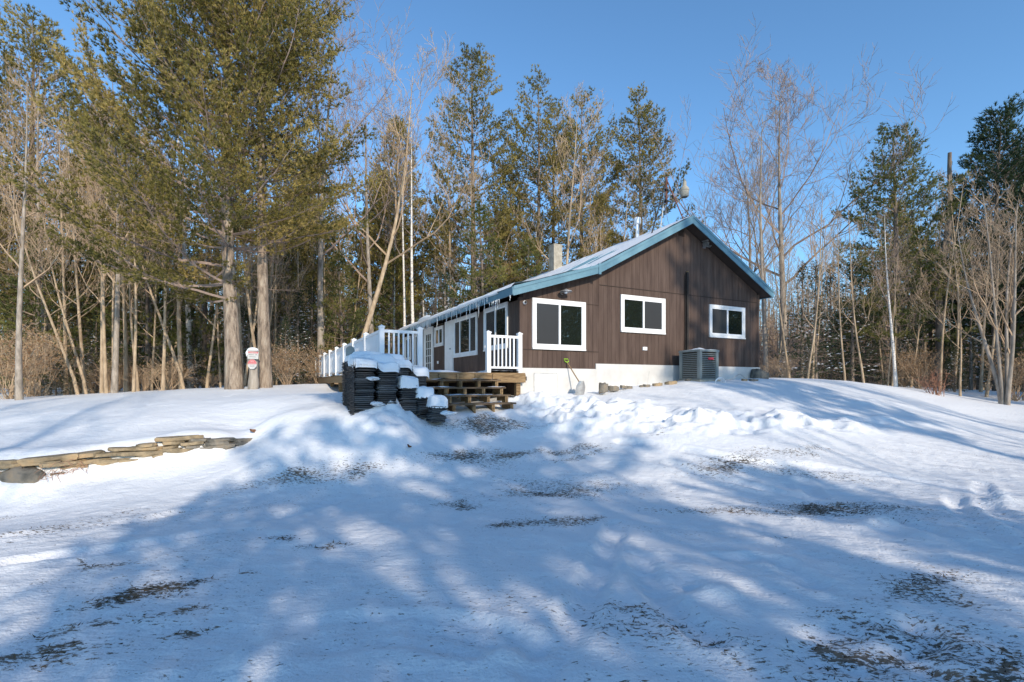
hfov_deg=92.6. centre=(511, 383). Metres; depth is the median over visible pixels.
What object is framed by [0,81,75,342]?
white pine
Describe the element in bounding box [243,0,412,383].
bare oak
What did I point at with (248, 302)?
forest tree
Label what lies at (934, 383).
twiggy shrub
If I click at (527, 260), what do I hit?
young pine
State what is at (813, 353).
forest tree
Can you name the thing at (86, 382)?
understory shrub
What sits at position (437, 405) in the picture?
sheet stack
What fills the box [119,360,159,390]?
understory shrub
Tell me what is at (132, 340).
forest tree
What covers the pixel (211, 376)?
understory shrub
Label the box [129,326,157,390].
spruce
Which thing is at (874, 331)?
forest pine
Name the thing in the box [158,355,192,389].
beech brush
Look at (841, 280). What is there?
forest tree
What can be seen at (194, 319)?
young pine
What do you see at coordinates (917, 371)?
beech brush
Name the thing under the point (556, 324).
window
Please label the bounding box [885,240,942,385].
forest tree
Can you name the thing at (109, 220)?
forest tree
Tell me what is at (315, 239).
forest tree
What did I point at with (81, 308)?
young pine
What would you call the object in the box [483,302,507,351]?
window
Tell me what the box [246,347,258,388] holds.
sign post
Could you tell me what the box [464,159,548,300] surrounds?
white pine
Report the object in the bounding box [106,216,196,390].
forest tree
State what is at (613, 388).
edging stone
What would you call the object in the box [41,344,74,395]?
spruce
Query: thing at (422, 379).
sheet stack
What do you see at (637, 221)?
vent pipe
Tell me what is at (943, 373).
understory shrub
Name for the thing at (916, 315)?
forest tree
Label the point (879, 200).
white pine
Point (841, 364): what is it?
understory shrub
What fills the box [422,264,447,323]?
forest tree
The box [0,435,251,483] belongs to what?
stone wall
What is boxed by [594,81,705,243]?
white pine
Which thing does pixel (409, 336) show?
window
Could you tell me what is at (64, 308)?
forest tree
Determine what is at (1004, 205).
white pine
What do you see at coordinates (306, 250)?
forest pine
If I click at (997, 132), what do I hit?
white pine
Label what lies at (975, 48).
sky
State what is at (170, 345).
leaning sapling
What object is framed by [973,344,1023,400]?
beech brush
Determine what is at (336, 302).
forest tree
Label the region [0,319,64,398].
beech brush
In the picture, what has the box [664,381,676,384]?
edging stone
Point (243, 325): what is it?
spruce
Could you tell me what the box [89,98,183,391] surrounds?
forest tree
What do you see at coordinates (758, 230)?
forest tree
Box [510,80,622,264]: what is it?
bare ash
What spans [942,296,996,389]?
spruce
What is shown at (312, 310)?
spruce
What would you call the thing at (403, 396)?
sheet stack
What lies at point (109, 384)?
understory shrub
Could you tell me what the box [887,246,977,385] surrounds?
young pine
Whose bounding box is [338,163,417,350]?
forest pine
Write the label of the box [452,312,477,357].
window
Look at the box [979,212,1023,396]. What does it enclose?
forest tree
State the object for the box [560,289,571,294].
wall lamp
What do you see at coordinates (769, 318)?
forest tree
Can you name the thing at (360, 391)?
sheet stack
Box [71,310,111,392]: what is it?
spruce
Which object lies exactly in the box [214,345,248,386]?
understory shrub
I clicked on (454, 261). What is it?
forest tree
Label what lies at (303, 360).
beech brush
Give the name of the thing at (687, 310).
utility pipe
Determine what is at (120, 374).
understory shrub
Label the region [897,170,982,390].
forest tree
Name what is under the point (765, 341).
bare beech
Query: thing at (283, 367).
beech brush
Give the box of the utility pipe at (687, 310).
[685,271,688,349]
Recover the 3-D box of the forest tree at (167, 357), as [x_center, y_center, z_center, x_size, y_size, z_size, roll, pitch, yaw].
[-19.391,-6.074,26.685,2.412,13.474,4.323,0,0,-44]
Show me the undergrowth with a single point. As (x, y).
(772, 340)
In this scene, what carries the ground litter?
on the ground
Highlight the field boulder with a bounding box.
[750,369,768,378]
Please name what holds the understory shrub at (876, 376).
on the ground
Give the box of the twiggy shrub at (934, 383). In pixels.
[910,369,957,395]
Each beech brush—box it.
[0,317,98,396]
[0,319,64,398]
[98,357,149,390]
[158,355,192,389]
[271,335,323,384]
[272,335,329,383]
[293,341,332,383]
[875,339,968,388]
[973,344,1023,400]
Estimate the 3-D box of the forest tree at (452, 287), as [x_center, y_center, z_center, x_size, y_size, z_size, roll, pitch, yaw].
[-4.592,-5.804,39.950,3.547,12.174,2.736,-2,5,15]
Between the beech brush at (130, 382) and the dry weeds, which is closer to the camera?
the dry weeds
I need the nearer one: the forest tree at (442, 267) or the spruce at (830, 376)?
the spruce at (830, 376)
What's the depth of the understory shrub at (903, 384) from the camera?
23.59 m
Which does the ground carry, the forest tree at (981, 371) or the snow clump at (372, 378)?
the forest tree at (981, 371)
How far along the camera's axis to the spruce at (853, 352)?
23.91 m
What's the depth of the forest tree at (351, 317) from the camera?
41.65 m
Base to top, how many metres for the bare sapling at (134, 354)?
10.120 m
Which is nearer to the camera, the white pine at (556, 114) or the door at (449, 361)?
the door at (449, 361)
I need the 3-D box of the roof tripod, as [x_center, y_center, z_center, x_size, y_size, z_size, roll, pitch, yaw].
[5.040,-5.833,15.812,0.589,1.935,0.911,0,0,-42]
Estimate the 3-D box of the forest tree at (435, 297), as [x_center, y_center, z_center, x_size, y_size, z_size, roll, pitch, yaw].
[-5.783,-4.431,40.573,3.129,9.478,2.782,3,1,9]
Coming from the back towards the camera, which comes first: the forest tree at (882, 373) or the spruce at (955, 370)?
the forest tree at (882, 373)
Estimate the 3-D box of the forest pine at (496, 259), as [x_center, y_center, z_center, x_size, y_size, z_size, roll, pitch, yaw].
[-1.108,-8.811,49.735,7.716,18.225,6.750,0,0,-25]
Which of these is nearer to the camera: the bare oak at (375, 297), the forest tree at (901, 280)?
the bare oak at (375, 297)
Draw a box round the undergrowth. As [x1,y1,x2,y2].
[0,295,1023,389]
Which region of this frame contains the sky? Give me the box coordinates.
[0,0,1023,346]
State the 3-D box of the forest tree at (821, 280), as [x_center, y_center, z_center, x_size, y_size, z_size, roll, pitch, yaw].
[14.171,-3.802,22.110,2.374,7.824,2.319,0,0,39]
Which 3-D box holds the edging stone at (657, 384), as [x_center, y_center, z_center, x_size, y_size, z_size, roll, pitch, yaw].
[4.237,0.043,14.298,0.326,0.154,0.214,0,0,-20]
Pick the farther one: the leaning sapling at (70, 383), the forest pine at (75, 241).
the forest pine at (75, 241)
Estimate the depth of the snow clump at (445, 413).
9.96 m
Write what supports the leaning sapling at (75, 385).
on the ground
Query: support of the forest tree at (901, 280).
on the ground
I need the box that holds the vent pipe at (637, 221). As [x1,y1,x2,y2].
[634,217,640,236]
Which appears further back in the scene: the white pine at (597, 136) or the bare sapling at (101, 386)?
the white pine at (597, 136)
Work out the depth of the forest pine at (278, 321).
48.46 m
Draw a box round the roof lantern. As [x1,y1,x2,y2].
[667,179,688,197]
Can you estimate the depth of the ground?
4.98 m
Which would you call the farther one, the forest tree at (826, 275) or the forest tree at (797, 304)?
the forest tree at (826, 275)
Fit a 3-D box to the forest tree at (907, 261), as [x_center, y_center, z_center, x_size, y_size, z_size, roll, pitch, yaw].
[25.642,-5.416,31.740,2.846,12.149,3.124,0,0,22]
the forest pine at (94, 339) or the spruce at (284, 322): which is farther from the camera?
the forest pine at (94, 339)
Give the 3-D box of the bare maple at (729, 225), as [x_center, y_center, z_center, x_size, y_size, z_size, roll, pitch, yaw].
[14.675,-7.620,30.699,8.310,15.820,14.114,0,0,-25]
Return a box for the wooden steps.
[419,374,515,412]
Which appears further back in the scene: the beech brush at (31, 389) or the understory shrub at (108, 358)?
the understory shrub at (108, 358)
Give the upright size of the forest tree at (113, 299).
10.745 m
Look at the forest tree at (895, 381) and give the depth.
21.00 m
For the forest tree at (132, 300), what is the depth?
28.45 m
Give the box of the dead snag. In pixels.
[924,152,977,387]
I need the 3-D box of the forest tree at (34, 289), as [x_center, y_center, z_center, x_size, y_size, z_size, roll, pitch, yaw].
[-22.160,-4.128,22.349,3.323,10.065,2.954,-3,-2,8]
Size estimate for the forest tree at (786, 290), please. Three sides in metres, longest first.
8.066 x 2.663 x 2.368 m
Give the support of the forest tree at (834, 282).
on the ground
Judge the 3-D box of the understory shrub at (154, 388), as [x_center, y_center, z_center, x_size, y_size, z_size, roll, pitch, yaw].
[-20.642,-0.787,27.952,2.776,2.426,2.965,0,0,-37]
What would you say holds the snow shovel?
on the ground
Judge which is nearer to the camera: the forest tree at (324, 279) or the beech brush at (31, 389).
the beech brush at (31, 389)
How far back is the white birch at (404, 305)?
28.15 m
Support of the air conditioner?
on the ground
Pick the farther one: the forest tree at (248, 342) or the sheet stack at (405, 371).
the forest tree at (248, 342)
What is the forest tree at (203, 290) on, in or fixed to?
on the ground
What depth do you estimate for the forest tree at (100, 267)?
26.48 m
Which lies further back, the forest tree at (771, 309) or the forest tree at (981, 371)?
the forest tree at (771, 309)
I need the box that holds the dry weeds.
[35,457,87,481]
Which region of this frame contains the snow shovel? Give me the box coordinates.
[564,359,584,394]
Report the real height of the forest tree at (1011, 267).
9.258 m
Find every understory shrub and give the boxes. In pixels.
[68,364,110,393]
[69,348,144,388]
[74,345,131,388]
[78,370,98,392]
[94,377,122,392]
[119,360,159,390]
[137,347,208,390]
[142,349,165,389]
[197,372,222,387]
[209,373,223,387]
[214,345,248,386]
[759,355,793,377]
[766,355,799,377]
[791,359,822,378]
[804,359,827,376]
[805,336,877,380]
[867,360,889,384]
[867,363,888,383]
[876,347,937,386]
[919,348,975,387]
[928,360,962,384]
[942,359,988,388]
[1013,366,1023,391]
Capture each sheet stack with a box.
[341,361,355,406]
[346,365,375,415]
[373,369,397,404]
[396,375,418,414]
[397,368,409,399]
[409,374,426,399]
[411,386,433,417]
[426,395,447,421]
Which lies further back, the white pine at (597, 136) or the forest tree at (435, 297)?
the forest tree at (435, 297)
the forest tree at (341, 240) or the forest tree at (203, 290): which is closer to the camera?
the forest tree at (203, 290)
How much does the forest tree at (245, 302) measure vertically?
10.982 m
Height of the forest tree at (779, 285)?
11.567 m
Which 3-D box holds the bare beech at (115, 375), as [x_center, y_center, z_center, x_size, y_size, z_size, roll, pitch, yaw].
[-15.011,-5.635,18.657,5.866,12.618,3.619,0,0,13]
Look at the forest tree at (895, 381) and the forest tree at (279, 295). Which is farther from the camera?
the forest tree at (279, 295)
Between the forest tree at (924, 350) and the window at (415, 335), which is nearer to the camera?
the window at (415, 335)
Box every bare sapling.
[31,105,143,392]
[70,114,158,392]
[77,134,161,391]
[129,108,215,390]
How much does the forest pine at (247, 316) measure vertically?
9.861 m
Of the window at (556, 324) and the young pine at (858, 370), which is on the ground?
the young pine at (858, 370)
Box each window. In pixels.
[405,336,410,359]
[414,334,416,364]
[434,325,442,346]
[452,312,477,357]
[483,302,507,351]
[532,298,585,350]
[620,294,665,334]
[709,304,745,338]
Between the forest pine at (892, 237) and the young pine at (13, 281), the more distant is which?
the forest pine at (892, 237)
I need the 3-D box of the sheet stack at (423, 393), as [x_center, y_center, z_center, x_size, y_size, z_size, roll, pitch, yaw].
[-1.909,0.383,10.396,0.435,0.674,0.562,0,0,-32]
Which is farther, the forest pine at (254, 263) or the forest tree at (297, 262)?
the forest pine at (254, 263)
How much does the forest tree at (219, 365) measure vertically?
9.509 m
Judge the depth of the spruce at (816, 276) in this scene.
22.44 m
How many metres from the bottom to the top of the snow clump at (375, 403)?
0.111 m
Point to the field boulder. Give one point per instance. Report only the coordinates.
(758, 373)
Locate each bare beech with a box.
[0,54,110,395]
[0,68,116,399]
[44,63,203,392]
[723,110,814,372]
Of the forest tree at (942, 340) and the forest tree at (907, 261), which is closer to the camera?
the forest tree at (942, 340)
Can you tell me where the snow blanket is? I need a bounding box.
[344,351,429,377]
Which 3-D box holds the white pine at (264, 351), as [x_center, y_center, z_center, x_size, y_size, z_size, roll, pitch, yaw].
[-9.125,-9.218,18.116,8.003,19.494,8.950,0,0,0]
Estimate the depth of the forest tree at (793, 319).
50.22 m
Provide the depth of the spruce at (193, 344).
23.95 m
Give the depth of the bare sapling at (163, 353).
19.00 m
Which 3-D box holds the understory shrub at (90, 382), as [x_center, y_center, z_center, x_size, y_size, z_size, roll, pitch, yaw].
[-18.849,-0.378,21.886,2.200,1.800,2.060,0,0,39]
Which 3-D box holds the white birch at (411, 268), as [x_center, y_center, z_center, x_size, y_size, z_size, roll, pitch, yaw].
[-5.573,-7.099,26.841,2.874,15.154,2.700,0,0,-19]
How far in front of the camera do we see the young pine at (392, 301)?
30.71 m
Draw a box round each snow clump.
[366,376,379,380]
[370,401,385,405]
[440,410,457,415]
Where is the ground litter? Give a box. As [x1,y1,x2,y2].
[3,413,1023,681]
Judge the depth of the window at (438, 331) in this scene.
18.87 m
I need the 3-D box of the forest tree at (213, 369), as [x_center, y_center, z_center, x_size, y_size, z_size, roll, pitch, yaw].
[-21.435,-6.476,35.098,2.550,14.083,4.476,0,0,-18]
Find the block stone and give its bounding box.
[599,382,607,393]
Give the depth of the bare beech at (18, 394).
15.43 m
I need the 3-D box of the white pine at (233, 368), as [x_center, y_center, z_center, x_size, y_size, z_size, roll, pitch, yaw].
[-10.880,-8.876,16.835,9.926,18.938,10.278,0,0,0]
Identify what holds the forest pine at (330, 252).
on the ground
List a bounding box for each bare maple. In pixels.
[620,12,958,377]
[699,111,863,274]
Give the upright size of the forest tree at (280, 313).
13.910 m
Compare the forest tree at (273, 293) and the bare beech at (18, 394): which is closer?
the bare beech at (18, 394)
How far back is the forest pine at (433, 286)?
54.03 m
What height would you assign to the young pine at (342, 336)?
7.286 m
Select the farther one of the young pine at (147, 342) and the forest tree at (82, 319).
the forest tree at (82, 319)
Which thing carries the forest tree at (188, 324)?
on the ground
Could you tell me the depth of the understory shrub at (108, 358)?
31.57 m
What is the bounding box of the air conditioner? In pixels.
[677,348,720,381]
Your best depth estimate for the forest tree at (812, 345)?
19.86 m
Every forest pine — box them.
[15,115,138,388]
[72,299,121,364]
[121,166,197,386]
[182,159,278,352]
[240,165,328,378]
[240,274,279,369]
[254,202,295,356]
[268,151,358,373]
[268,165,351,376]
[291,255,343,383]
[323,216,367,341]
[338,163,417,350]
[338,176,428,353]
[341,113,452,352]
[366,215,429,351]
[415,211,466,327]
[467,218,517,298]
[502,252,531,284]
[565,191,618,262]
[862,196,931,383]
[862,291,889,372]
[878,215,946,354]
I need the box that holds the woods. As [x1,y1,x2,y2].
[0,252,1023,386]
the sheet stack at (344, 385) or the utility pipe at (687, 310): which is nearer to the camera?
the sheet stack at (344, 385)
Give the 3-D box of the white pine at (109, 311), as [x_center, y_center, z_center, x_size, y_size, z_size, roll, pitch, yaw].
[-21.898,-7.613,27.220,8.255,16.726,7.811,0,0,35]
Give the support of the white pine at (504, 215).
on the ground
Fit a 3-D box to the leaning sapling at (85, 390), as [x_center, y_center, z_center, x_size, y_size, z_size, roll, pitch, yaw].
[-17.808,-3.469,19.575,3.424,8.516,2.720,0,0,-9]
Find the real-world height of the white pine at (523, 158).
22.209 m
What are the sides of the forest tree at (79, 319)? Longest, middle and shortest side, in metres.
12.477 x 4.119 x 3.662 m
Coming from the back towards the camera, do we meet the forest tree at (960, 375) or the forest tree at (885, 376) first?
the forest tree at (885, 376)
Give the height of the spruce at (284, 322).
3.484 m
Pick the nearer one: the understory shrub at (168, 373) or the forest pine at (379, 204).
the understory shrub at (168, 373)
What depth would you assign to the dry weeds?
7.56 m
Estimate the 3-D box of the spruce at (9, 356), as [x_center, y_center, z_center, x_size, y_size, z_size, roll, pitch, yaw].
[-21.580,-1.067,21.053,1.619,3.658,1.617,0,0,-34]
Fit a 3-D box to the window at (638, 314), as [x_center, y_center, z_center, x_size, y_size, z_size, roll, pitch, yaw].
[4.011,-2.092,14.911,1.756,1.115,0.060,0,0,-27]
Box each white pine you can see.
[0,0,128,394]
[0,0,354,389]
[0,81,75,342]
[23,99,196,390]
[134,0,386,387]
[404,41,543,300]
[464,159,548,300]
[483,64,587,281]
[496,97,596,281]
[533,86,636,270]
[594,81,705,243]
[808,118,1000,384]
[900,193,1023,388]
[918,91,1023,390]
[960,135,1023,391]
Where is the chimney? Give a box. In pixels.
[548,243,562,271]
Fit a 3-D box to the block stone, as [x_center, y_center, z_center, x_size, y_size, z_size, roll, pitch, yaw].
[2.480,0.117,13.297,0.283,0.317,0.220,0,0,-29]
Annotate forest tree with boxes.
[0,128,51,307]
[0,143,19,394]
[0,208,44,337]
[1,191,76,386]
[3,176,95,394]
[6,100,144,393]
[23,119,103,394]
[68,140,141,354]
[72,231,125,384]
[83,156,146,383]
[88,125,177,362]
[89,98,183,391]
[92,215,150,342]
[104,164,166,390]
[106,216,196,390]
[108,110,202,388]
[122,125,187,327]
[133,198,208,387]
[138,56,209,388]
[138,150,183,385]
[159,188,254,387]
[166,159,233,387]
[169,240,212,387]
[183,220,255,387]
[192,153,255,386]
[197,219,220,386]
[204,197,269,330]
[208,89,297,347]
[216,187,296,386]
[233,131,299,315]
[234,202,288,369]
[239,165,298,384]
[240,229,309,332]
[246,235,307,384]
[246,236,301,384]
[252,263,284,347]
[253,201,317,384]
[271,286,282,359]
[291,233,344,331]
[300,194,326,287]
[313,273,352,383]
[326,202,346,330]
[326,251,358,383]
[334,223,388,342]
[346,259,363,338]
[379,177,445,317]
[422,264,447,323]
[424,275,442,315]
[426,260,447,314]
[427,174,484,306]
[433,224,459,305]
[440,242,468,311]
[743,192,799,321]
[751,220,792,377]
[752,212,794,349]
[759,224,817,377]
[759,275,779,342]
[759,287,778,367]
[766,218,814,377]
[779,190,846,378]
[780,217,835,378]
[787,256,812,368]
[789,288,812,352]
[798,226,861,379]
[799,214,856,349]
[800,221,842,364]
[808,212,866,380]
[810,223,869,379]
[816,233,855,376]
[823,199,893,382]
[836,216,916,384]
[857,242,927,385]
[861,205,912,386]
[862,226,909,384]
[879,263,906,375]
[883,208,924,380]
[884,243,909,306]
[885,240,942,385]
[890,165,968,386]
[890,220,939,386]
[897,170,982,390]
[901,244,944,385]
[909,226,954,387]
[914,172,1003,390]
[917,224,987,395]
[920,169,975,384]
[961,194,1017,391]
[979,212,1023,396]
[994,184,1023,400]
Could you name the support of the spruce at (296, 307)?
on the ground
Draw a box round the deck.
[314,324,526,396]
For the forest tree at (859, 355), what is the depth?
20.96 m
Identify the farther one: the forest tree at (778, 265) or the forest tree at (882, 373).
the forest tree at (778, 265)
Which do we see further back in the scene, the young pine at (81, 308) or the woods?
the woods
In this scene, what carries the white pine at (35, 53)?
on the ground
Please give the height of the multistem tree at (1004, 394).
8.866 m
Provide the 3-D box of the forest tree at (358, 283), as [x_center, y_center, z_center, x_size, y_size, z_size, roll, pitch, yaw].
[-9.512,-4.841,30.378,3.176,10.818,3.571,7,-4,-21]
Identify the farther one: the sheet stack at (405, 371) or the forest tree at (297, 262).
the forest tree at (297, 262)
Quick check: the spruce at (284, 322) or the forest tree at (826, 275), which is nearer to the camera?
the spruce at (284, 322)
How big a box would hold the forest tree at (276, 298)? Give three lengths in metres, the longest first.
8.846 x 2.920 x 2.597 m
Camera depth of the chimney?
21.91 m
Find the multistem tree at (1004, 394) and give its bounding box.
[894,171,1023,404]
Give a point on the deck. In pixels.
(331, 363)
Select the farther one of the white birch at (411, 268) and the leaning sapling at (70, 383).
the white birch at (411, 268)
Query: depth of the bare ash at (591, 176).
30.96 m
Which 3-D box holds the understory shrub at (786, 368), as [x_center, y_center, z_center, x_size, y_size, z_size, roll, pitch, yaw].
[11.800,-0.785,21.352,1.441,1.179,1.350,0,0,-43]
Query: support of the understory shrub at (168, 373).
on the ground
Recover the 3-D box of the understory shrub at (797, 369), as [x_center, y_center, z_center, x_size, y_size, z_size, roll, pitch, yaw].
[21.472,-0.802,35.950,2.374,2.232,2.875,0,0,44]
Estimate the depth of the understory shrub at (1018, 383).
25.73 m
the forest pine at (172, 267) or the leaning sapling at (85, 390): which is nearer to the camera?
the leaning sapling at (85, 390)
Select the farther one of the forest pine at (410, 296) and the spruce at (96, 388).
the forest pine at (410, 296)
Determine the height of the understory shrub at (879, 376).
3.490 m
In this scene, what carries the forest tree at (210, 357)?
on the ground
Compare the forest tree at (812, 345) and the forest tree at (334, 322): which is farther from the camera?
the forest tree at (334, 322)
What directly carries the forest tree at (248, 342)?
on the ground
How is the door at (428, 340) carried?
in the house
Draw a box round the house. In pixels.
[395,215,773,395]
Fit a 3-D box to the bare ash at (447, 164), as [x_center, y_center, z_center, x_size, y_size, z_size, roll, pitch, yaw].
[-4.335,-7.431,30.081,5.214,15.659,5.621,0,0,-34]
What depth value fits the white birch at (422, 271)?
33.12 m
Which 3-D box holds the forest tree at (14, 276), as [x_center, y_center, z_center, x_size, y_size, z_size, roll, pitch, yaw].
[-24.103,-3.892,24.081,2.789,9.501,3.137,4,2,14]
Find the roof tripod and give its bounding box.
[651,177,683,232]
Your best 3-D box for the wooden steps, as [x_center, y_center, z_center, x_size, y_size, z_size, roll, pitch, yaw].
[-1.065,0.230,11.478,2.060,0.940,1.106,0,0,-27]
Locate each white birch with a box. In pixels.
[369,209,409,328]
[380,153,430,333]
[383,113,436,323]
[412,219,434,328]
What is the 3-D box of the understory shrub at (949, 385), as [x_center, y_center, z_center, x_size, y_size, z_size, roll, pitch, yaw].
[29.186,-1.352,32.139,4.569,3.738,4.279,0,0,-31]
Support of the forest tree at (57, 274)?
on the ground
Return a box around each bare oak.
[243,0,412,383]
[282,29,518,337]
[284,57,429,333]
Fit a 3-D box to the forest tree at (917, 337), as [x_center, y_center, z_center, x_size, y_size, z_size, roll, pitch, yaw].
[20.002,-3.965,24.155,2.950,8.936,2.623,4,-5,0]
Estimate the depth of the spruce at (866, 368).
26.85 m
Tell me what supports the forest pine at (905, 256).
on the ground
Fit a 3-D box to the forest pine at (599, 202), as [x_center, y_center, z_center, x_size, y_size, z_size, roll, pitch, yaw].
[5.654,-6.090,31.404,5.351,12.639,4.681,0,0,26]
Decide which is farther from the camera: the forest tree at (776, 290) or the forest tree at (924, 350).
the forest tree at (924, 350)
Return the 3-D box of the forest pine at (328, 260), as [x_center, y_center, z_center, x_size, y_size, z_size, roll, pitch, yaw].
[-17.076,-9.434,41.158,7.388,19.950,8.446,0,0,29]
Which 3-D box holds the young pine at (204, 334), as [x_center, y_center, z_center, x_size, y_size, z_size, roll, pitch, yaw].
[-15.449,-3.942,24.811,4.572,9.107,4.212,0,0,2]
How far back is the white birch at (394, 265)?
30.78 m
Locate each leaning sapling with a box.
[0,164,108,394]
[0,170,109,394]
[19,194,126,393]
[112,195,214,388]
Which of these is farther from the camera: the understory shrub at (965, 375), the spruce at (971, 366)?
the understory shrub at (965, 375)
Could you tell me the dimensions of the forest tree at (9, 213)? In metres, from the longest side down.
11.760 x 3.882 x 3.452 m
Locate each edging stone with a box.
[608,386,618,390]
[652,383,662,385]
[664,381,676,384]
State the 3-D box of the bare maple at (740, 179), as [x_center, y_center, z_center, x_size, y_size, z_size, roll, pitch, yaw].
[14.435,-8.948,26.839,16.412,18.396,9.663,0,0,0]
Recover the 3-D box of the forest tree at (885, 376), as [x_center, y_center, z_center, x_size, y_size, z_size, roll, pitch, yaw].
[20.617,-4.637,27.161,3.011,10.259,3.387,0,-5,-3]
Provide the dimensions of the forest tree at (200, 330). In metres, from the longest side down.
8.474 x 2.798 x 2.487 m
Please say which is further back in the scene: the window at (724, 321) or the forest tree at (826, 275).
the forest tree at (826, 275)
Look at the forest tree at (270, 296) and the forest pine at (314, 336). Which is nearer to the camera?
the forest tree at (270, 296)
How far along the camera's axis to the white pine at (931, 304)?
28.75 m
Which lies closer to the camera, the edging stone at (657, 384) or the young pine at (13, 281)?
the edging stone at (657, 384)
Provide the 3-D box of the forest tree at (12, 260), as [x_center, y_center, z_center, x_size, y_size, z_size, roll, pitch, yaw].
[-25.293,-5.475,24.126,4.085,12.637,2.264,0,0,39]
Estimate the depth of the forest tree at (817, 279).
26.44 m
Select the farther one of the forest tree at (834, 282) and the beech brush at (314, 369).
the forest tree at (834, 282)
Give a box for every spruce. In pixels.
[0,319,28,393]
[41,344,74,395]
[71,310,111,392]
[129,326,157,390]
[183,330,206,387]
[219,303,256,385]
[272,286,316,383]
[272,313,303,384]
[290,276,329,383]
[429,268,456,326]
[771,261,832,377]
[783,260,853,378]
[794,335,818,377]
[798,262,870,379]
[821,256,889,381]
[841,307,889,382]
[886,321,923,386]
[941,342,969,391]
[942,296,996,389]
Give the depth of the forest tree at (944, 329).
29.16 m
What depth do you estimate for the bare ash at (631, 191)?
29.86 m
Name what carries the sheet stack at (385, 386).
on the ground
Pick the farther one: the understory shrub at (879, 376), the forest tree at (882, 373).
the understory shrub at (879, 376)
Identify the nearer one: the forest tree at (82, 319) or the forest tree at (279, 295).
the forest tree at (82, 319)
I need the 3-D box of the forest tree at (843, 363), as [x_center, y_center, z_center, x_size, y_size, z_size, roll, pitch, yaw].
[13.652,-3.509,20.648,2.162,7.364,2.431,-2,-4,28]
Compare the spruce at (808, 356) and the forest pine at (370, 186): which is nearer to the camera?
the spruce at (808, 356)
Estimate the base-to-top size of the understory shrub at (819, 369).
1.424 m
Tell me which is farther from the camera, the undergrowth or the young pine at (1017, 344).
the undergrowth
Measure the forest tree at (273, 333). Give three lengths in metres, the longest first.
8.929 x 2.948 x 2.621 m
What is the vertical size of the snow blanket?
0.633 m
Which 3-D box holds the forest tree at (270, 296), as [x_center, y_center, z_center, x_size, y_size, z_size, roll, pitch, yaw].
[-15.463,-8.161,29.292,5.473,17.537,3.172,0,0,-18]
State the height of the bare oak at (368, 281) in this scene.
18.506 m
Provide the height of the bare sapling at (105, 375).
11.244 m
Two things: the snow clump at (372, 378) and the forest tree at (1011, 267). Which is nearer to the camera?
the snow clump at (372, 378)
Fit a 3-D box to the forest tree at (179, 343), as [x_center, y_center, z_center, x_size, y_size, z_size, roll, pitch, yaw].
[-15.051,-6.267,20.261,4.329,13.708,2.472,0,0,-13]
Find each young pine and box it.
[0,216,88,395]
[11,200,141,392]
[74,200,198,390]
[120,200,223,388]
[150,220,250,387]
[311,250,374,374]
[356,247,420,354]
[436,199,508,311]
[508,236,546,302]
[820,258,891,382]
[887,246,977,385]
[943,268,1020,389]
[985,266,1023,384]
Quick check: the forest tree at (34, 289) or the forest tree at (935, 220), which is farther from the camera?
the forest tree at (935, 220)
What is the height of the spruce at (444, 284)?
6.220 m
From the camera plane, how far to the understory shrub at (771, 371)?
21.97 m
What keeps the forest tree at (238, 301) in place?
on the ground
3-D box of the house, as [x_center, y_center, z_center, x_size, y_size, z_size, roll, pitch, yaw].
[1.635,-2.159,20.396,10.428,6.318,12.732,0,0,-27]
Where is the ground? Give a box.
[0,378,1023,681]
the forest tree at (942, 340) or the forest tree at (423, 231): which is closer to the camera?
the forest tree at (942, 340)
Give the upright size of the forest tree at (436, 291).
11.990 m
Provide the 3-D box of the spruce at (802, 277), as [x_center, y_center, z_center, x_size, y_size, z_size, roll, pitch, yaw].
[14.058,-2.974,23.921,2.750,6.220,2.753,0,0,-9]
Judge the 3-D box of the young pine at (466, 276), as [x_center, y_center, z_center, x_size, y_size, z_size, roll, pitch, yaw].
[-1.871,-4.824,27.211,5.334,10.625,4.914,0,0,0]
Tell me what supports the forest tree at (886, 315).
on the ground
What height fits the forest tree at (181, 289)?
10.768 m
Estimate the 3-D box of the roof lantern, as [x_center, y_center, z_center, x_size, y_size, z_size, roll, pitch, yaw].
[5.464,-6.410,16.132,0.722,0.580,0.306,0,0,17]
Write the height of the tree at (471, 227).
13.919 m
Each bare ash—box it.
[408,128,495,308]
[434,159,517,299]
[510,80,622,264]
[546,148,631,264]
[578,165,667,255]
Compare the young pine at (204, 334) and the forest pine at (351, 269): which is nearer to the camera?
the young pine at (204, 334)
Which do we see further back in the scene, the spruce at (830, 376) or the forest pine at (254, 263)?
the forest pine at (254, 263)
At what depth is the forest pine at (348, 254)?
52.36 m
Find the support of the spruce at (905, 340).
on the ground
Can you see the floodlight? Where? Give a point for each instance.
(705, 244)
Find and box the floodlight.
[702,239,711,248]
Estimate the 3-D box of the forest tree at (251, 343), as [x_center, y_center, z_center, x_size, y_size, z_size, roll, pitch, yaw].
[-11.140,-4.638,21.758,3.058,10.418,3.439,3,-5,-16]
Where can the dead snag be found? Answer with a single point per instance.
(938, 330)
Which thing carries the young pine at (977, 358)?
on the ground
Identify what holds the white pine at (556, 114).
on the ground
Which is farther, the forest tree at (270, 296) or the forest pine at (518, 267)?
the forest pine at (518, 267)
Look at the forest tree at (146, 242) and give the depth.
25.23 m
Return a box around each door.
[423,326,433,369]
[445,320,453,370]
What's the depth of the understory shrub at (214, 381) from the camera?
29.84 m
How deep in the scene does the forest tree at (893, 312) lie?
21.39 m
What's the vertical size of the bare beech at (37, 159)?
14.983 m
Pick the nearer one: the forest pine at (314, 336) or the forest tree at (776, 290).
the forest tree at (776, 290)

